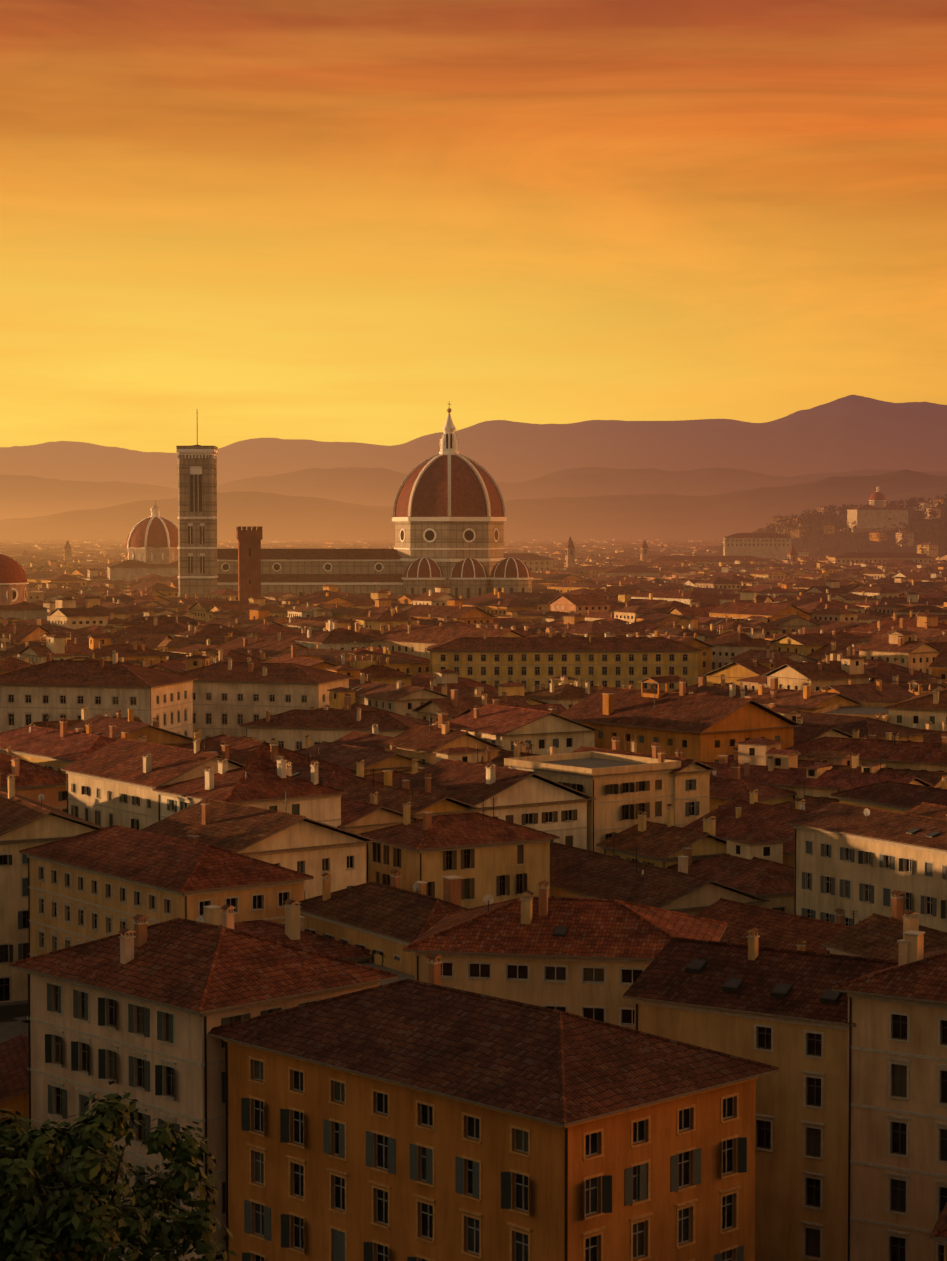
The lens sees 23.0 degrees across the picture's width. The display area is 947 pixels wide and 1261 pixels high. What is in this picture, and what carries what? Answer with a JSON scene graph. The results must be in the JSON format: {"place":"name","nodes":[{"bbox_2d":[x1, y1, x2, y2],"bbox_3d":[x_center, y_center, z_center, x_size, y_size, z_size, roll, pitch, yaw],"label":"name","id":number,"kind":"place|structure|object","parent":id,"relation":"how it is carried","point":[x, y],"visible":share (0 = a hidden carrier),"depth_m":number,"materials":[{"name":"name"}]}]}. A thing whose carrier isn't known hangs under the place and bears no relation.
{"place":"outdoors","nodes":[
{"label":"outdoors","id":0,"kind":"place"},
{"bbox_2d":[0,1004,27,1022],"bbox_3d":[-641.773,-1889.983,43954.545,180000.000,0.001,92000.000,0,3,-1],"label":"ground","id":1,"kind":"structure","parent":0,"point":[10,1013],"depth_m":250.67,"materials":[{"name":"black"}]},
{"bbox_2d":[0,1000,27,1042],"bbox_3d":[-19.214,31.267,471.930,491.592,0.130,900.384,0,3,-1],"label":"pavements","id":2,"kind":"structure","parent":1,"relation":"on","point":[13,1029],"depth_m":243.03,"materials":[{"name":"tile"}]},
{"bbox_2d":[176,404,532,598],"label":"cathedral","id":3,"kind":"structure","parent":1,"relation":"on","point":[207,565],"depth_m":1176.45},
{"bbox_2d":[395,408,530,577],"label":"duomo domes","id":4,"kind":"structure","parent":3,"relation":"on","point":[430,499],"depth_m":1176.30,"materials":[{"name":"red tile"}]},
{"bbox_2d":[0,500,933,620],"bbox_3d":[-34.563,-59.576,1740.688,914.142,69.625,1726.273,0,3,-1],"label":"buildings","id":5,"kind":"structure","parent":1,"relation":"on","point":[163,561],"depth_m":1492.85,"materials":[{"name":"tile"}]},
{"bbox_2d":[0,504,177,582],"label":"domes","id":6,"kind":"structure","parent":5,"relation":"on","point":[12,570],"depth_m":1479.24,"materials":[{"name":"tile"}]},
{"bbox_2d":[0,627,946,1260],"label":"buildings","id":7,"kind":"structure","parent":1,"relation":"on","point":[524,1065],"depth_m":150.04,"materials":[{"name":"paint"}]},
{"bbox_2d":[0,713,946,1157],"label":"city","id":8,"kind":"object","parent":1,"relation":"on","point":[102,837],"visible":0.62,"depth_m":255.58,"materials":[{"name":"tile"}]},
{"bbox_2d":[0,605,946,811],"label":"city","id":9,"kind":"object","parent":1,"relation":"on","point":[815,719],"visible":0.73,"depth_m":465.28,"materials":[{"name":"tile"}]},
{"bbox_2d":[0,554,946,636],"bbox_3d":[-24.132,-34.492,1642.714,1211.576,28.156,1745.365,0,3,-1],"label":"city","id":10,"kind":"object","parent":1,"relation":"on","point":[87,595],"visible":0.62,"depth_m":1013.02,"materials":[{"name":"tile"}]},
{"bbox_2d":[0,395,946,488],"bbox_3d":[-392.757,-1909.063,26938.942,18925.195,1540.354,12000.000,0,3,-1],"label":"mount","id":11,"kind":"object","parent":1,"relation":"on","point":[849,433],"visible":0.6,"depth_m":23611.94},
{"bbox_2d":[0,469,946,540],"bbox_3d":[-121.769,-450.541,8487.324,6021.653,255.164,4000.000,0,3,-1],"label":"hills","id":12,"kind":"structure","parent":1,"relation":"on","point":[635,517],"depth_m":7169.68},
{"bbox_2d":[0,538,946,560],"bbox_3d":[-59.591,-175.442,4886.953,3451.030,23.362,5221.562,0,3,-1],"label":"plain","id":13,"kind":"structure","parent":1,"relation":"on","point":[624,548],"depth_m":4095.16,"materials":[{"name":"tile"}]},
{"bbox_2d":[0,467,946,519],"bbox_3d":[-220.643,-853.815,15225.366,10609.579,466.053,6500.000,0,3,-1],"label":"hills","id":14,"kind":"structure","parent":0,"point":[25,496],"depth_m":13537.08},
{"bbox_2d":[0,0,946,452],"label":"sky","id":15,"kind":"structure","parent":0,"point":[358,221],"materials":[{"name":"orange"}]},
{"bbox_2d":[767,502,946,556],"bbox_3d":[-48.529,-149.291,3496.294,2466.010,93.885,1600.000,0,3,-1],"label":"hill","id":16,"kind":"structure","parent":0,"point":[831,541],"depth_m":2905.44,"materials":[{"name":"plant"}]},
{"bbox_2d":[14,494,946,582],"bbox_3d":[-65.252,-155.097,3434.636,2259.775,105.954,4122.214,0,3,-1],"label":"trees","id":17,"kind":"object","parent":16,"relation":"on","point":[805,520],"visible":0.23,"depth_m":3053.11,"materials":[{"name":"plant"}]},
{"bbox_2d":[772,487,943,556],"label":"buildings","id":18,"kind":"structure","parent":16,"relation":"on","point":[875,514],"depth_m":2987.97,"materials":[{"name":"tile"}]},
{"bbox_2d":[869,486,885,499],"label":"dome","id":19,"kind":"structure","parent":18,"relation":"on","point":[877,496],"depth_m":2995.29,"materials":[{"name":"red tile"}]},
{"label":"viewing hill","id":20,"kind":"structure","parent":0,"visible":0},
{"bbox_2d":[0,1080,236,1260],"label":"trees","id":21,"kind":"object","parent":20,"relation":"on","point":[84,1218],"visible":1,"depth_m":88.14,"materials":[{"name":"plant"}]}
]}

